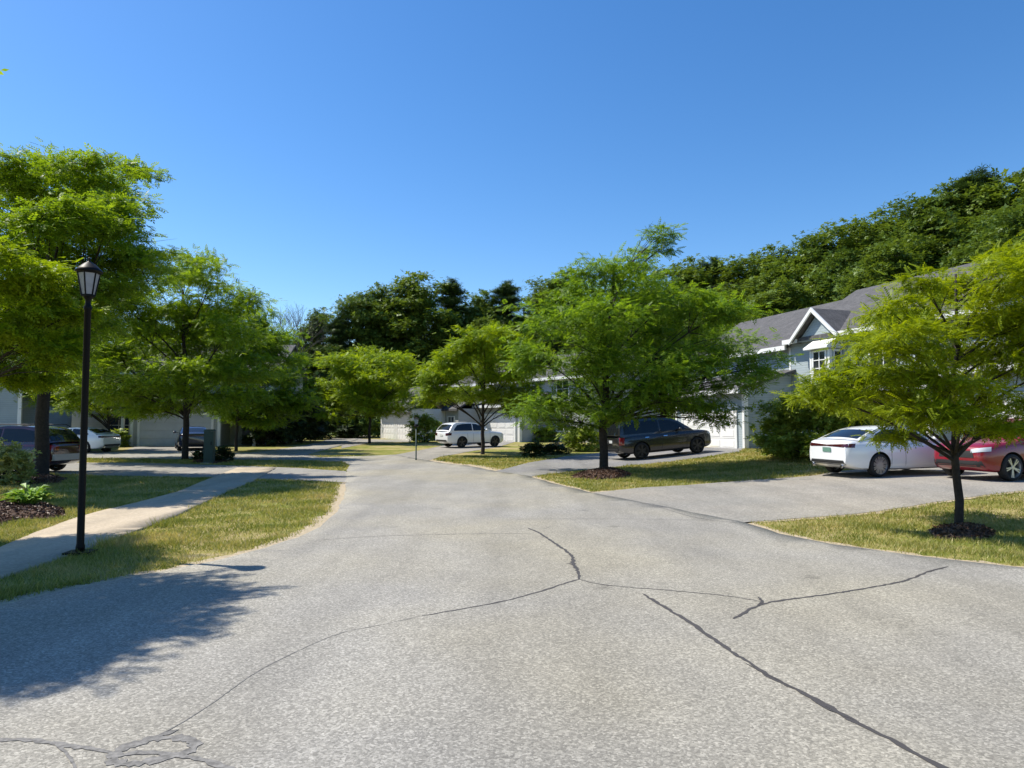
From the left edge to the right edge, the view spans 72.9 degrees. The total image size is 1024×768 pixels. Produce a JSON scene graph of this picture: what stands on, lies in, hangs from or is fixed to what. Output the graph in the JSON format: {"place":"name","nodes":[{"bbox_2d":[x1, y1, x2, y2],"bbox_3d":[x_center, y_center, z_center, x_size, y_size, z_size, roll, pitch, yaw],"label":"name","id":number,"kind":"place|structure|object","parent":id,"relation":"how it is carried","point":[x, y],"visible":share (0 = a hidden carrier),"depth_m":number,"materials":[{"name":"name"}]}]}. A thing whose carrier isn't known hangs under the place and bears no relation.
{"place":"outdoors","nodes":[
{"label":"outdoors","id":0,"kind":"place"},
{"bbox_2d":[0,467,275,579],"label":"sidewalk","id":1,"kind":"structure","parent":0,"point":[48,544],"depth_m":11.99,"materials":[{"name":"concrete"}]},
{"bbox_2d":[123,447,203,452],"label":"driveway","id":2,"kind":"structure","parent":0,"point":[160,449],"depth_m":42.99,"materials":[{"name":"concrete"}]},
{"bbox_2d":[173,426,205,449],"bbox_3d":[-19.997,3.346,43.393,2.160,1.448,4.802,1,-3,-28],"label":"parked car","id":3,"kind":"object","parent":2,"relation":"on","point":[196,436],"visible":0.62,"depth_m":41.49,"materials":[{"name":"blue paint"}]},
{"bbox_2d":[1,463,346,481],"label":"driveway","id":4,"kind":"structure","parent":0,"point":[159,469],"depth_m":25.25,"materials":[{"name":"concrete"}]},
{"bbox_2d":[0,424,79,471],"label":"parked car","id":5,"kind":"object","parent":4,"relation":"on","point":[64,446],"visible":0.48,"depth_m":24.35,"materials":[{"name":"black paint"}]},
{"bbox_2d":[341,439,410,447],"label":"driveway","id":6,"kind":"structure","parent":0,"point":[358,442],"depth_m":56.14,"materials":[{"name":"concrete"}]},
{"bbox_2d":[396,441,512,459],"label":"driveway","id":7,"kind":"structure","parent":0,"point":[430,453],"depth_m":41.76,"materials":[{"name":"concrete"}]},
{"bbox_2d":[435,422,502,447],"bbox_3d":[-2.799,3.380,46.675,4.627,1.677,2.180,2,-3,-38],"label":"parked car","id":8,"kind":"object","parent":7,"relation":"on","point":[460,434],"visible":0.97,"depth_m":45.56,"materials":[{"name":"white paint"}]},
{"bbox_2d":[0,435,1023,767],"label":"road","id":9,"kind":"structure","parent":0,"point":[396,611],"depth_m":5.24,"materials":[{"name":"grey asphalt"}]},
{"bbox_2d":[68,427,120,452],"bbox_3d":[-25.113,3.183,39.819,4.802,1.448,2.160,0,-3,8],"label":"parked car","id":10,"kind":"object","parent":9,"relation":"on","point":[104,440],"visible":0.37,"depth_m":39.05,"materials":[{"name":"white paint"}]},
{"bbox_2d":[0,433,1023,602],"bbox_3d":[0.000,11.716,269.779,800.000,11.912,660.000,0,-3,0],"label":"ground","id":11,"kind":"structure","parent":0,"point":[393,448],"depth_m":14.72,"materials":[{"name":"green plant"}]},
{"bbox_2d":[0,437,41,485],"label":"shrub","id":12,"kind":"object","parent":11,"relation":"on","point":[13,462],"visible":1,"depth_m":19.60,"materials":[{"name":"green plant"}]},
{"bbox_2d":[0,483,56,503],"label":"hosta plant","id":13,"kind":"object","parent":11,"relation":"on","point":[34,497],"visible":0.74,"depth_m":13.93,"materials":[{"name":"green plant"}]},
{"bbox_2d":[1,501,63,523],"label":"mulch","id":14,"kind":"object","parent":11,"relation":"on","point":[12,512],"visible":0.3,"depth_m":12.65,"materials":[{"name":"brown wood"}]},
{"bbox_2d":[0,459,995,538],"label":"mulch chips","id":15,"kind":"object","parent":14,"relation":"on","point":[57,510],"visible":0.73,"depth_m":13.06,"materials":[{"name":"brown wood"}]},
{"bbox_2d":[0,355,74,427],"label":"townhouse","id":16,"kind":"structure","parent":11,"relation":"on","point":[11,412],"depth_m":40.59,"materials":[{"name":"grey"}]},
{"bbox_2d":[0,235,124,397],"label":"locust tree","id":17,"kind":"object","parent":11,"relation":"on","point":[29,324],"visible":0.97,"depth_m":16.75,"materials":[{"name":"green plant"}]},
{"bbox_2d":[0,365,162,450],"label":"locust tree","id":18,"kind":"object","parent":11,"relation":"on","point":[64,399],"visible":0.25,"depth_m":40.21,"materials":[{"name":"green plant"}]},
{"bbox_2d":[62,257,103,555],"bbox_3d":[-5.639,0.297,9.150,0.328,3.990,0.328,0,-3,-8],"label":"lamp post","id":19,"kind":"object","parent":11,"relation":"on","point":[89,273],"visible":0.99,"depth_m":9.13,"materials":[{"name":"black metal"}]},
{"bbox_2d":[0,136,196,473],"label":"locust tree","id":20,"kind":"object","parent":11,"relation":"on","point":[89,204],"visible":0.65,"depth_m":21.40,"materials":[{"name":"green plant"}]},
{"bbox_2d":[110,428,130,446],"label":"shrub","id":21,"kind":"object","parent":11,"relation":"on","point":[124,436],"visible":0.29,"depth_m":46.77,"materials":[{"name":"green plant"}]},
{"bbox_2d":[63,504,205,557],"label":"grass tufts","id":22,"kind":"object","parent":11,"relation":"on","point":[116,541],"visible":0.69,"depth_m":9.79,"materials":[{"name":"green plant"}]},
{"bbox_2d":[0,482,345,605],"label":"curb","id":23,"kind":"structure","parent":11,"relation":"on","point":[326,517],"depth_m":9.16,"materials":[{"name":"beige concrete"}]},
{"bbox_2d":[56,243,291,459],"bbox_3d":[-17.053,-1.592,33.240,14.506,10.547,9.562,-2,-4,24],"label":"locust tree","id":24,"kind":"object","parent":11,"relation":"on","point":[183,374],"visible":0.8,"depth_m":32.14,"materials":[{"name":"green plant"}]},
{"bbox_2d":[71,344,308,445],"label":"townhouse","id":25,"kind":"structure","parent":11,"relation":"on","point":[158,432],"depth_m":47.87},
{"bbox_2d":[107,415,129,434],"bbox_3d":[-28.177,2.956,49.710,1.580,1.480,0.060,0,-3,-3],"label":"window","id":26,"kind":"structure","parent":25,"relation":"in","point":[117,425],"depth_m":49.71,"materials":[{"name":"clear glass"}]},
{"bbox_2d":[188,451,202,459],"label":"shrub","id":27,"kind":"object","parent":11,"relation":"on","point":[197,454],"visible":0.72,"depth_m":32.46,"materials":[{"name":"green plant"}]},
{"bbox_2d":[215,445,235,460],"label":"shrub","id":28,"kind":"object","parent":11,"relation":"on","point":[223,453],"visible":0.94,"depth_m":31.34,"materials":[{"name":"green plant"}]},
{"bbox_2d":[174,305,329,450],"bbox_3d":[-15.539,-0.277,41.904,8.531,8.737,8.784,0,-3,0],"label":"locust tree","id":29,"kind":"object","parent":11,"relation":"on","point":[292,406],"visible":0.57,"depth_m":41.07,"materials":[{"name":"green plant"}]},
{"bbox_2d":[234,405,296,445],"bbox_3d":[-17.105,2.604,48.560,4.398,3.634,3.500,0,-3,0],"label":"shrub","id":30,"kind":"object","parent":11,"relation":"on","point":[257,435],"visible":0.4,"depth_m":48.09,"materials":[{"name":"green plant"}]},
{"bbox_2d":[277,387,311,443],"bbox_3d":[-16.861,2.250,51.139,4.229,4.581,3.542,0,-3,0],"label":"shrub","id":31,"kind":"object","parent":11,"relation":"on","point":[299,431],"visible":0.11,"depth_m":51.15,"materials":[{"name":"green plant"}]},
{"bbox_2d":[258,299,333,360],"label":"bare tree","id":32,"kind":"object","parent":11,"relation":"on","point":[296,325],"visible":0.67,"depth_m":76.98,"materials":[{"name":"grey plant"}]},
{"bbox_2d":[291,397,324,442],"bbox_3d":[-16.800,2.757,55.169,4.541,3.855,3.410,0,-3,0],"label":"shrub","id":33,"kind":"object","parent":11,"relation":"on","point":[313,434],"visible":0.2,"depth_m":55.10,"materials":[{"name":"green plant"}]},
{"bbox_2d":[294,341,327,406],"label":"woodland tree","id":34,"kind":"object","parent":11,"relation":"on","point":[312,369],"visible":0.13,"depth_m":83.19,"materials":[{"name":"green plant"}]},
{"bbox_2d":[289,307,335,393],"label":"woodland tree","id":35,"kind":"object","parent":11,"relation":"on","point":[316,314],"visible":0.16,"depth_m":85.48,"materials":[{"name":"green plant"}]},
{"bbox_2d":[310,400,339,439],"bbox_3d":[-17.361,3.202,61.301,4.519,3.666,3.426,0,-3,0],"label":"shrub","id":36,"kind":"object","parent":11,"relation":"on","point":[328,428],"visible":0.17,"depth_m":61.07,"materials":[{"name":"green plant"}]},
{"bbox_2d":[308,316,355,397],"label":"pine tree","id":37,"kind":"object","parent":11,"relation":"on","point":[332,326],"visible":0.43,"depth_m":77.88,"materials":[{"name":"green plant"}]},
{"bbox_2d":[331,422,367,437],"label":"shrub","id":38,"kind":"object","parent":11,"relation":"on","point":[354,429],"visible":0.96,"depth_m":63.70,"materials":[{"name":"green plant"}]},
{"bbox_2d":[309,291,398,407],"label":"woodland tree","id":39,"kind":"object","parent":11,"relation":"on","point":[364,315],"visible":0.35,"depth_m":78.80,"materials":[{"name":"green plant"}]},
{"bbox_2d":[307,341,425,442],"bbox_3d":[-11.357,0.437,53.366,10.545,8.344,9.102,0,-3,0],"label":"locust tree","id":40,"kind":"object","parent":11,"relation":"on","point":[381,391],"visible":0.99,"depth_m":52.27,"materials":[{"name":"green plant"}]},
{"bbox_2d":[329,281,421,431],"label":"woodland tree","id":41,"kind":"object","parent":11,"relation":"on","point":[379,295],"visible":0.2,"depth_m":80.91,"materials":[{"name":"green plant"}]},
{"bbox_2d":[393,333,421,408],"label":"woodland tree","id":42,"kind":"object","parent":11,"relation":"on","point":[401,339],"visible":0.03,"depth_m":82.38,"materials":[{"name":"green plant"}]},
{"bbox_2d":[354,269,468,408],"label":"woodland tree","id":43,"kind":"object","parent":11,"relation":"on","point":[418,302],"visible":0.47,"depth_m":79.94,"materials":[{"name":"green plant"}]},
{"bbox_2d":[414,417,418,459],"bbox_3d":[-4.517,2.605,32.682,0.222,2.070,0.222,0,-3,0],"label":"slim post","id":44,"kind":"object","parent":11,"relation":"on","point":[416,419],"visible":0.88,"depth_m":32.65,"materials":[{"name":"black metal"}]},
{"bbox_2d":[402,413,441,442],"bbox_3d":[-7.100,3.536,55.207,3.876,2.551,2.593,0,-3,0],"label":"shrub","id":45,"kind":"object","parent":11,"relation":"on","point":[427,423],"visible":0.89,"depth_m":54.81,"materials":[{"name":"green plant"}]},
{"bbox_2d":[410,336,441,408],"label":"woodland tree","id":46,"kind":"object","parent":11,"relation":"on","point":[426,341],"visible":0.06,"depth_m":81.11,"materials":[{"name":"green plant"}]},
{"bbox_2d":[381,384,490,440],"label":"garage house","id":47,"kind":"structure","parent":11,"relation":"on","point":[392,426],"depth_m":60.06,"materials":[{"name":"white"}]},
{"bbox_2d":[422,314,464,408],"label":"woodland tree","id":48,"kind":"object","parent":11,"relation":"on","point":[439,337],"visible":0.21,"depth_m":80.19,"materials":[{"name":"green plant"}]},
{"bbox_2d":[428,276,470,376],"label":"pine tree","id":49,"kind":"object","parent":11,"relation":"on","point":[449,302],"visible":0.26,"depth_m":83.68,"materials":[{"name":"green plant"}]},
{"bbox_2d":[429,459,501,470],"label":"verge","id":50,"kind":"structure","parent":11,"relation":"on","point":[479,466],"depth_m":28.90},
{"bbox_2d":[459,315,509,380],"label":"woodland tree","id":51,"kind":"object","parent":11,"relation":"on","point":[475,324],"visible":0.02,"depth_m":79.15,"materials":[{"name":"green plant"}]},
{"bbox_2d":[456,289,514,363],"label":"woodland tree","id":52,"kind":"object","parent":11,"relation":"on","point":[482,308],"visible":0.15,"depth_m":85.20,"materials":[{"name":"green plant"}]},
{"bbox_2d":[408,320,570,454],"bbox_3d":[-1.190,0.125,37.948,8.384,7.559,8.045,-1,-3,11],"label":"locust tree","id":53,"kind":"object","parent":11,"relation":"on","point":[467,353],"visible":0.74,"depth_m":36.40,"materials":[{"name":"green plant"}]},
{"bbox_2d":[311,391,674,437],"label":"undergrowth","id":54,"kind":"object","parent":11,"relation":"on","point":[375,424],"visible":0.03,"depth_m":65.21,"materials":[{"name":"green plant"}]},
{"bbox_2d":[489,279,526,332],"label":"pine tree","id":55,"kind":"object","parent":11,"relation":"on","point":[508,291],"visible":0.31,"depth_m":85.89,"materials":[{"name":"green plant"}]},
{"bbox_2d":[518,438,546,457],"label":"shrub","id":56,"kind":"object","parent":11,"relation":"on","point":[535,447],"visible":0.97,"depth_m":34.63,"materials":[{"name":"green plant"}]},
{"bbox_2d":[513,285,567,353],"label":"woodland tree","id":57,"kind":"object","parent":11,"relation":"on","point":[520,319],"visible":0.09,"depth_m":84.02,"materials":[{"name":"green plant"}]},
{"bbox_2d":[526,330,557,352],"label":"woodland tree","id":58,"kind":"object","parent":11,"relation":"on","point":[538,336],"visible":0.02,"depth_m":80.45,"materials":[{"name":"green plant"}]},
{"bbox_2d":[532,428,557,441],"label":"shrub","id":59,"kind":"object","parent":11,"relation":"on","point":[544,433],"visible":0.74,"depth_m":55.75,"materials":[{"name":"green plant"}]},
{"bbox_2d":[542,441,571,454],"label":"shrub","id":60,"kind":"object","parent":11,"relation":"on","point":[553,446],"visible":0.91,"depth_m":37.49,"materials":[{"name":"green plant"}]},
{"bbox_2d":[453,347,665,442],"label":"townhouse","id":61,"kind":"structure","parent":11,"relation":"on","point":[516,433],"depth_m":56.39,"materials":[{"name":"white"}]},
{"bbox_2d":[521,266,620,353],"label":"woodland tree","id":62,"kind":"object","parent":11,"relation":"on","point":[550,284],"visible":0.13,"depth_m":81.21,"materials":[{"name":"green plant"}]},
{"bbox_2d":[554,426,599,451],"bbox_3d":[4.204,3.311,41.224,3.415,1.763,2.623,0,-3,0],"label":"shrub","id":63,"kind":"object","parent":11,"relation":"on","point":[574,442],"visible":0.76,"depth_m":40.79,"materials":[{"name":"green plant"}]},
{"bbox_2d":[571,469,629,479],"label":"mulch","id":64,"kind":"object","parent":11,"relation":"on","point":[612,476],"visible":0.42,"depth_m":22.05,"materials":[{"name":"brown wood"}]},
{"bbox_2d":[491,217,803,466],"bbox_3d":[4.769,-1.459,25.685,11.202,9.476,9.554,0,-3,0],"label":"locust tree","id":65,"kind":"object","parent":11,"relation":"on","point":[602,360],"visible":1,"depth_m":24.29,"materials":[{"name":"green plant"}]},
{"bbox_2d":[531,476,788,492],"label":"verge","id":66,"kind":"structure","parent":11,"relation":"on","point":[585,490],"depth_m":20.14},
{"bbox_2d":[628,253,739,412],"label":"woodland tree","id":67,"kind":"object","parent":11,"relation":"on","point":[696,274],"visible":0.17,"depth_m":78.01,"materials":[{"name":"green plant"}]},
{"bbox_2d":[673,279,751,380],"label":"woodland tree","id":68,"kind":"object","parent":11,"relation":"on","point":[729,291],"visible":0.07,"depth_m":70.08,"materials":[{"name":"green plant"}]},
{"bbox_2d":[699,255,733,292],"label":"pine tree","id":69,"kind":"object","parent":11,"relation":"on","point":[715,271],"visible":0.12,"depth_m":79.14,"materials":[{"name":"green plant"}]},
{"bbox_2d":[715,260,751,292],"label":"woodland tree","id":70,"kind":"object","parent":11,"relation":"on","point":[725,277],"visible":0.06,"depth_m":76.44,"materials":[{"name":"green plant"}]},
{"bbox_2d":[710,241,796,299],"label":"woodland tree","id":71,"kind":"object","parent":11,"relation":"on","point":[754,259],"visible":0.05,"depth_m":73.26,"materials":[{"name":"green plant"}]},
{"bbox_2d":[725,256,824,325],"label":"woodland tree","id":72,"kind":"object","parent":11,"relation":"on","point":[790,273],"visible":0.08,"depth_m":67.05,"materials":[{"name":"green plant"}]},
{"bbox_2d":[760,436,808,457],"bbox_3d":[11.271,2.530,28.322,2.275,1.198,1.697,0,-3,0],"label":"shrub","id":73,"kind":"object","parent":11,"relation":"on","point":[795,456],"visible":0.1,"depth_m":27.96,"materials":[{"name":"green plant"}]},
{"bbox_2d":[741,274,828,321],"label":"woodland tree","id":74,"kind":"object","parent":11,"relation":"on","point":[782,300],"visible":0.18,"depth_m":58.00,"materials":[{"name":"green plant"}]},
{"bbox_2d":[775,236,833,299],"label":"woodland tree","id":75,"kind":"object","parent":11,"relation":"on","point":[791,251],"visible":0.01,"depth_m":69.58,"materials":[{"name":"green plant"}]},
{"bbox_2d":[770,229,851,286],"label":"woodland tree","id":76,"kind":"object","parent":11,"relation":"on","point":[814,238],"visible":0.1,"depth_m":68.56,"materials":[{"name":"green plant"}]},
{"bbox_2d":[743,380,905,459],"bbox_3d":[11.982,1.351,26.574,6.329,3.306,4.809,0,-3,0],"label":"shrub","id":77,"kind":"object","parent":11,"relation":"on","point":[781,422],"visible":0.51,"depth_m":26.20,"materials":[{"name":"green plant"}]},
{"bbox_2d":[795,224,870,287],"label":"woodland tree","id":78,"kind":"object","parent":11,"relation":"on","point":[846,245],"visible":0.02,"depth_m":66.18,"materials":[{"name":"green plant"}]},
{"bbox_2d":[800,246,867,304],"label":"woodland tree","id":79,"kind":"object","parent":11,"relation":"on","point":[837,265],"visible":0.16,"depth_m":61.25,"materials":[{"name":"green plant"}]},
{"bbox_2d":[675,260,1023,448],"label":"townhouse","id":80,"kind":"structure","parent":11,"relation":"on","point":[797,331],"depth_m":35.27,"materials":[{"name":"grey"}]},
{"bbox_2d":[869,338,898,367],"bbox_3d":[16.307,-1.374,30.439,0.060,1.480,1.580,1,-4,-18],"label":"window","id":81,"kind":"structure","parent":80,"relation":"in","point":[884,362],"depth_m":30.40,"materials":[{"name":"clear glass"}]},
{"bbox_2d":[827,261,889,302],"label":"woodland tree","id":82,"kind":"object","parent":11,"relation":"on","point":[843,279],"visible":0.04,"depth_m":52.80,"materials":[{"name":"green plant"}]},
{"bbox_2d":[802,205,917,302],"bbox_3d":[34.294,-6.576,65.212,15.090,19.758,15.229,-3,-4,38],"label":"woodland tree","id":83,"kind":"object","parent":11,"relation":"on","point":[841,231],"visible":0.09,"depth_m":63.20,"materials":[{"name":"green plant"}]},
{"bbox_2d":[745,522,1023,567],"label":"verge","id":84,"kind":"structure","parent":11,"relation":"on","point":[908,553],"depth_m":9.46,"materials":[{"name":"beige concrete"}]},
{"bbox_2d":[747,490,1023,522],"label":"verge","id":85,"kind":"structure","parent":11,"relation":"on","point":[881,510],"depth_m":13.39,"materials":[{"name":"beige concrete"}]},
{"bbox_2d":[837,237,934,294],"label":"woodland tree","id":86,"kind":"object","parent":11,"relation":"on","point":[890,259],"visible":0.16,"depth_m":48.84,"materials":[{"name":"green plant"}]},
{"bbox_2d":[769,230,1023,522],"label":"young locust tree","id":87,"kind":"object","parent":11,"relation":"on","point":[957,416],"visible":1,"depth_m":10.96,"materials":[{"name":"green plant"}]},
{"bbox_2d":[859,196,957,258],"bbox_3d":[36.109,-6.790,60.275,12.306,19.533,13.102,1,-4,-21],"label":"woodland tree","id":88,"kind":"object","parent":11,"relation":"on","point":[881,237],"visible":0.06,"depth_m":60.29,"materials":[{"name":"green plant"}]},
{"bbox_2d":[878,230,953,277],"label":"woodland tree","id":89,"kind":"object","parent":11,"relation":"on","point":[920,246],"visible":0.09,"depth_m":54.71,"materials":[{"name":"green plant"}]},
{"bbox_2d":[881,177,990,265],"bbox_3d":[37.081,-7.311,58.651,13.438,20.304,14.777,3,-5,-44],"label":"woodland tree","id":90,"kind":"object","parent":11,"relation":"on","point":[939,206],"visible":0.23,"depth_m":57.66,"materials":[{"name":"green plant"}]},
{"bbox_2d":[928,524,995,539],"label":"mulch","id":91,"kind":"object","parent":11,"relation":"on","point":[970,533],"visible":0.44,"depth_m":10.47,"materials":[{"name":"brown wood"}]},
{"bbox_2d":[937,213,995,249],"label":"woodland tree","id":92,"kind":"object","parent":11,"relation":"on","point":[948,236],"visible":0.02,"depth_m":56.17,"materials":[{"name":"green plant"}]},
{"bbox_2d":[939,164,1002,242],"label":"pine tree","id":93,"kind":"object","parent":11,"relation":"on","point":[973,177],"visible":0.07,"depth_m":56.99,"materials":[{"name":"green plant"}]},
{"bbox_2d":[924,167,1023,264],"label":"woodland tree","id":94,"kind":"object","parent":11,"relation":"on","point":[993,189],"visible":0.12,"depth_m":54.68,"materials":[{"name":"green plant"}]},
{"bbox_2d":[933,215,1015,270],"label":"woodland tree","id":95,"kind":"object","parent":11,"relation":"on","point":[955,260],"visible":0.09,"depth_m":51.36,"materials":[{"name":"green plant"}]},
{"bbox_2d":[960,201,1023,258],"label":"woodland tree","id":96,"kind":"object","parent":11,"relation":"on","point":[1009,234],"visible":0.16,"depth_m":41.67,"materials":[{"name":"green plant"}]},
{"bbox_2d":[988,168,1023,214],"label":"woodland tree","id":97,"kind":"object","parent":11,"relation":"on","point":[1021,187],"visible":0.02,"depth_m":53.67,"materials":[{"name":"green plant"}]},
{"bbox_2d":[0,0,1023,344],"label":"sky","id":98,"kind":"structure","parent":0,"point":[324,149],"materials":[{"name":"blue"}]},
{"bbox_2d":[497,447,741,475],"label":"driveway","id":99,"kind":"structure","parent":0,"point":[572,463],"depth_m":31.31,"materials":[{"name":"grey concrete"}]},
{"bbox_2d":[607,418,710,458],"bbox_3d":[7.008,2.499,33.501,5.072,1.932,2.300,-4,-3,-18],"label":"parked car","id":100,"kind":"object","parent":99,"relation":"on","point":[645,438],"visible":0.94,"depth_m":32.53,"materials":[{"name":"black paint"}]},
{"bbox_2d":[595,468,1023,521],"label":"driveway","id":101,"kind":"structure","parent":0,"point":[855,491],"depth_m":16.44,"materials":[{"name":"concrete"}]},
{"bbox_2d":[810,425,939,476],"bbox_3d":[11.437,1.971,20.974,4.802,1.448,2.160,0,-3,-19],"label":"parked car","id":102,"kind":"object","parent":101,"relation":"on","point":[837,451],"visible":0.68,"depth_m":19.95,"materials":[{"name":"white paint"}]},
{"bbox_2d":[934,417,1023,480],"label":"parked car","id":103,"kind":"object","parent":101,"relation":"on","point":[1004,462],"visible":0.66,"depth_m":18.15,"materials":[{"name":"red paint"}]},
{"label":"mulch","id":104,"kind":"object","parent":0,"visible":0},
{"bbox_2d":[200,429,215,463],"bbox_3d":[-13.245,2.761,30.356,0.600,1.550,0.520,0,-3,-8],"label":"utility box","id":105,"kind":"object","parent":104,"relation":"on","point":[209,446],"visible":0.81,"depth_m":30.20,"materials":[{"name":"teal paint"}]},
{"bbox_2d":[204,434,212,459],"bbox_3d":[-13.222,2.741,30.191,0.340,1.150,0.014,0,-3,-8],"label":"door","id":106,"kind":"structure","parent":105,"relation":"in","point":[208,438],"depth_m":30.18,"materials":[{"name":"teal paint"}]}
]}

